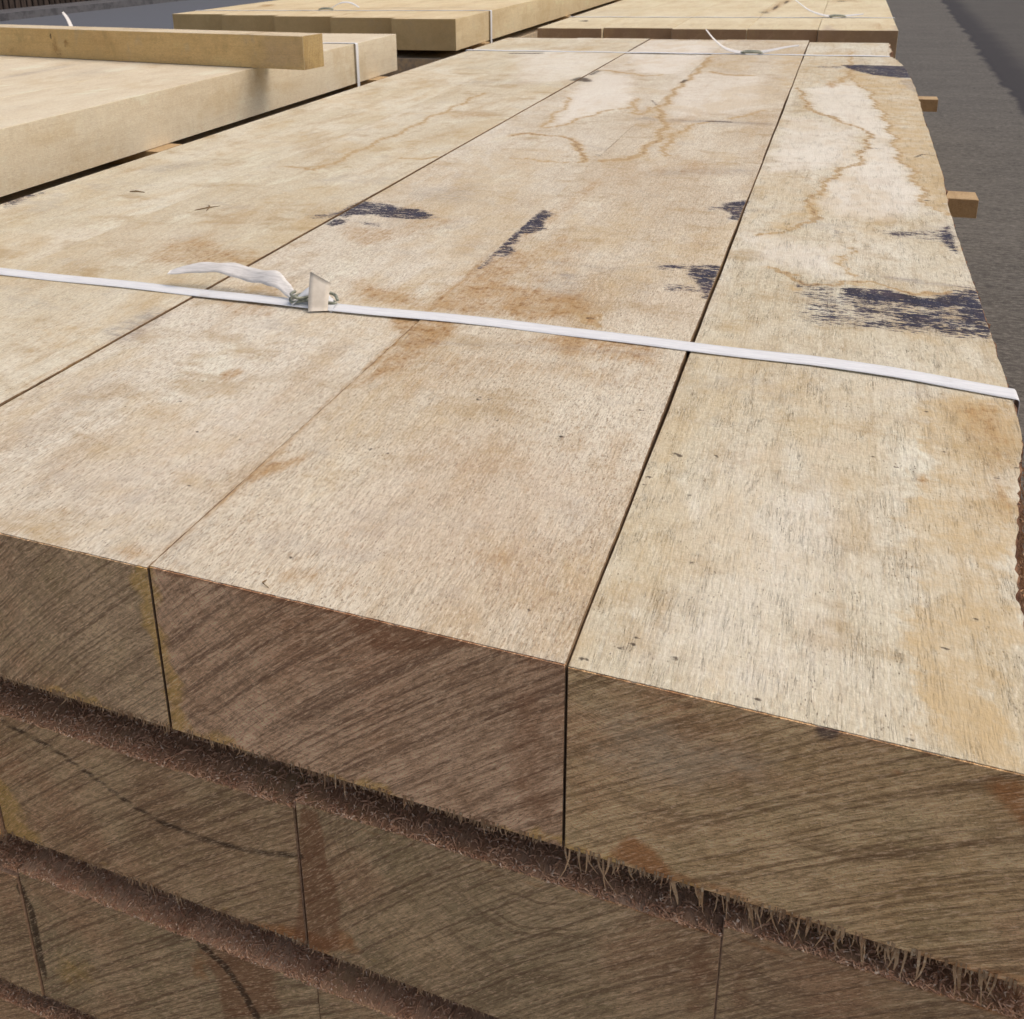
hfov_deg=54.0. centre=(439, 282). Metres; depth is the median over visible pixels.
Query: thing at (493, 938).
oak beam
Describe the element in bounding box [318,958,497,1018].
oak beam
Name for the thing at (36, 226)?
oak beam
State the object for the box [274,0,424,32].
oak beam
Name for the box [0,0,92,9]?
fence
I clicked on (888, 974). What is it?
wood shavings
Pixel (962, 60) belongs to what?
ground
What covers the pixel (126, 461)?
oak beam
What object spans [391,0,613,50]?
oak beam
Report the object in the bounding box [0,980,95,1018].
wood shavings
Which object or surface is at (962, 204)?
bearer
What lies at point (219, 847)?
oak beam
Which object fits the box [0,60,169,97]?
oak beam
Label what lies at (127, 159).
bearer
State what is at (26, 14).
kerb
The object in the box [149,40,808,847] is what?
oak beam
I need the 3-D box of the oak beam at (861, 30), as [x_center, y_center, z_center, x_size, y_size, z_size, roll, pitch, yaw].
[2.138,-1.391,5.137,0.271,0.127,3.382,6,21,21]
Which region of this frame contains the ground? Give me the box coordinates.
[0,0,1023,551]
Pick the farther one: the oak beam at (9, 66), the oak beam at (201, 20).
the oak beam at (201, 20)
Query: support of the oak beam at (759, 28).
on the bearer
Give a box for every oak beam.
[0,33,396,196]
[0,38,575,275]
[0,38,649,406]
[0,39,726,734]
[0,55,21,59]
[0,56,90,75]
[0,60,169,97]
[0,90,346,203]
[0,677,6,844]
[0,680,311,945]
[0,833,44,999]
[0,979,57,1018]
[18,846,330,1018]
[45,1002,94,1018]
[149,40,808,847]
[172,0,321,29]
[221,0,372,31]
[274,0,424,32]
[295,775,725,1018]
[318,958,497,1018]
[330,0,479,33]
[380,50,419,76]
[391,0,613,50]
[393,4,608,74]
[537,0,669,37]
[559,42,1023,1002]
[604,0,721,38]
[671,0,776,39]
[715,898,1023,1018]
[747,0,828,41]
[817,0,897,58]
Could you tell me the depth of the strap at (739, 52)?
3.16 m
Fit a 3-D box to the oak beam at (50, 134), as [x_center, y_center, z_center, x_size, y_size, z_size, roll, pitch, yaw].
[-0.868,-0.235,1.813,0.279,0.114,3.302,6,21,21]
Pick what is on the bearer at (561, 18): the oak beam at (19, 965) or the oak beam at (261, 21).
the oak beam at (261, 21)
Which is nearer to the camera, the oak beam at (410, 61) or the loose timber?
the loose timber
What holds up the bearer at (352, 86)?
on the oak beam
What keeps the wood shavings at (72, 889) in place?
on the oak beam at (96, 960)
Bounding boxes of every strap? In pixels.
[0,262,1019,416]
[62,11,359,86]
[195,1,491,42]
[465,29,889,56]
[569,0,894,21]
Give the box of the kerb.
[0,0,183,20]
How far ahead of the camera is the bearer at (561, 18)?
5.12 m
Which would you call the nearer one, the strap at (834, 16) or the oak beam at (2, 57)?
the oak beam at (2, 57)
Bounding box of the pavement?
[0,0,116,12]
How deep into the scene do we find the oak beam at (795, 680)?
0.60 m
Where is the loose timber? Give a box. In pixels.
[0,24,323,69]
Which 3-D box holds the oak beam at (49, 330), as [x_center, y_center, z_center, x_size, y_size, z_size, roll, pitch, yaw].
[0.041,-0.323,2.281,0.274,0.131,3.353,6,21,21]
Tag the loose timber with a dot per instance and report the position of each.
(282, 50)
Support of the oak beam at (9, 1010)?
on the bearer
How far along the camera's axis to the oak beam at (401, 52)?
3.96 m
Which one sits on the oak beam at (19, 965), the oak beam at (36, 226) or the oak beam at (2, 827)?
the oak beam at (2, 827)
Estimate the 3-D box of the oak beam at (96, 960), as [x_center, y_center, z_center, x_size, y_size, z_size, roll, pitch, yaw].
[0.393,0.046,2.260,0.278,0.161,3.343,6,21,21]
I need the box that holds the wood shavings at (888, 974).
[0,678,1023,1018]
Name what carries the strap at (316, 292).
on the oak beam at (126, 461)
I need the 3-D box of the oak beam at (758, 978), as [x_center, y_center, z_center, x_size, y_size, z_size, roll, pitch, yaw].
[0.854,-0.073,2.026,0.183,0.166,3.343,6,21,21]
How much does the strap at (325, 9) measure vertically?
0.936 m
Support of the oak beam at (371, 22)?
on the bearer at (476, 46)
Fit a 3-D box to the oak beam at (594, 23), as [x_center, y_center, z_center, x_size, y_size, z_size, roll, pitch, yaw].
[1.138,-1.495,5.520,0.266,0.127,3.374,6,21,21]
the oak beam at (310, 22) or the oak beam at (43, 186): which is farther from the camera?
the oak beam at (310, 22)
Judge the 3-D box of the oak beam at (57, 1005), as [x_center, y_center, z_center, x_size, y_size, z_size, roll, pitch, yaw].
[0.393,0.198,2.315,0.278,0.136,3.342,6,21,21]
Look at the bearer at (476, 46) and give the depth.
3.97 m
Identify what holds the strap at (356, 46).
attached to the oak beam at (50, 134)
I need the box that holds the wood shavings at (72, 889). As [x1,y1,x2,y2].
[0,834,469,1018]
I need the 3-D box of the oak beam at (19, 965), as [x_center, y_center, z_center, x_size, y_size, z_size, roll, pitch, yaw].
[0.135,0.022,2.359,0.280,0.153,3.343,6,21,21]
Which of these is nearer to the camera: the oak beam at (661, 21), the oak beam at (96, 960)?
the oak beam at (96, 960)
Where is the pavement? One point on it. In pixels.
(45, 6)
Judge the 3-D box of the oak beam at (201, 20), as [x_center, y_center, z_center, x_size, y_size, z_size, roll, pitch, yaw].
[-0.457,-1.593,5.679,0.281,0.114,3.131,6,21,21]
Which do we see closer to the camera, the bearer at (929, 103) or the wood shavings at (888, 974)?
the wood shavings at (888, 974)
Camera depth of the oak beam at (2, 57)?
2.84 m
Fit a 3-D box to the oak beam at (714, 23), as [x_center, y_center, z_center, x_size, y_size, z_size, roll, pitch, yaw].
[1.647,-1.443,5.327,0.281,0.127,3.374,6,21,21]
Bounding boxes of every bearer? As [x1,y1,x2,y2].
[105,143,181,164]
[337,76,386,89]
[460,42,489,50]
[548,15,570,21]
[918,96,937,111]
[946,191,978,217]

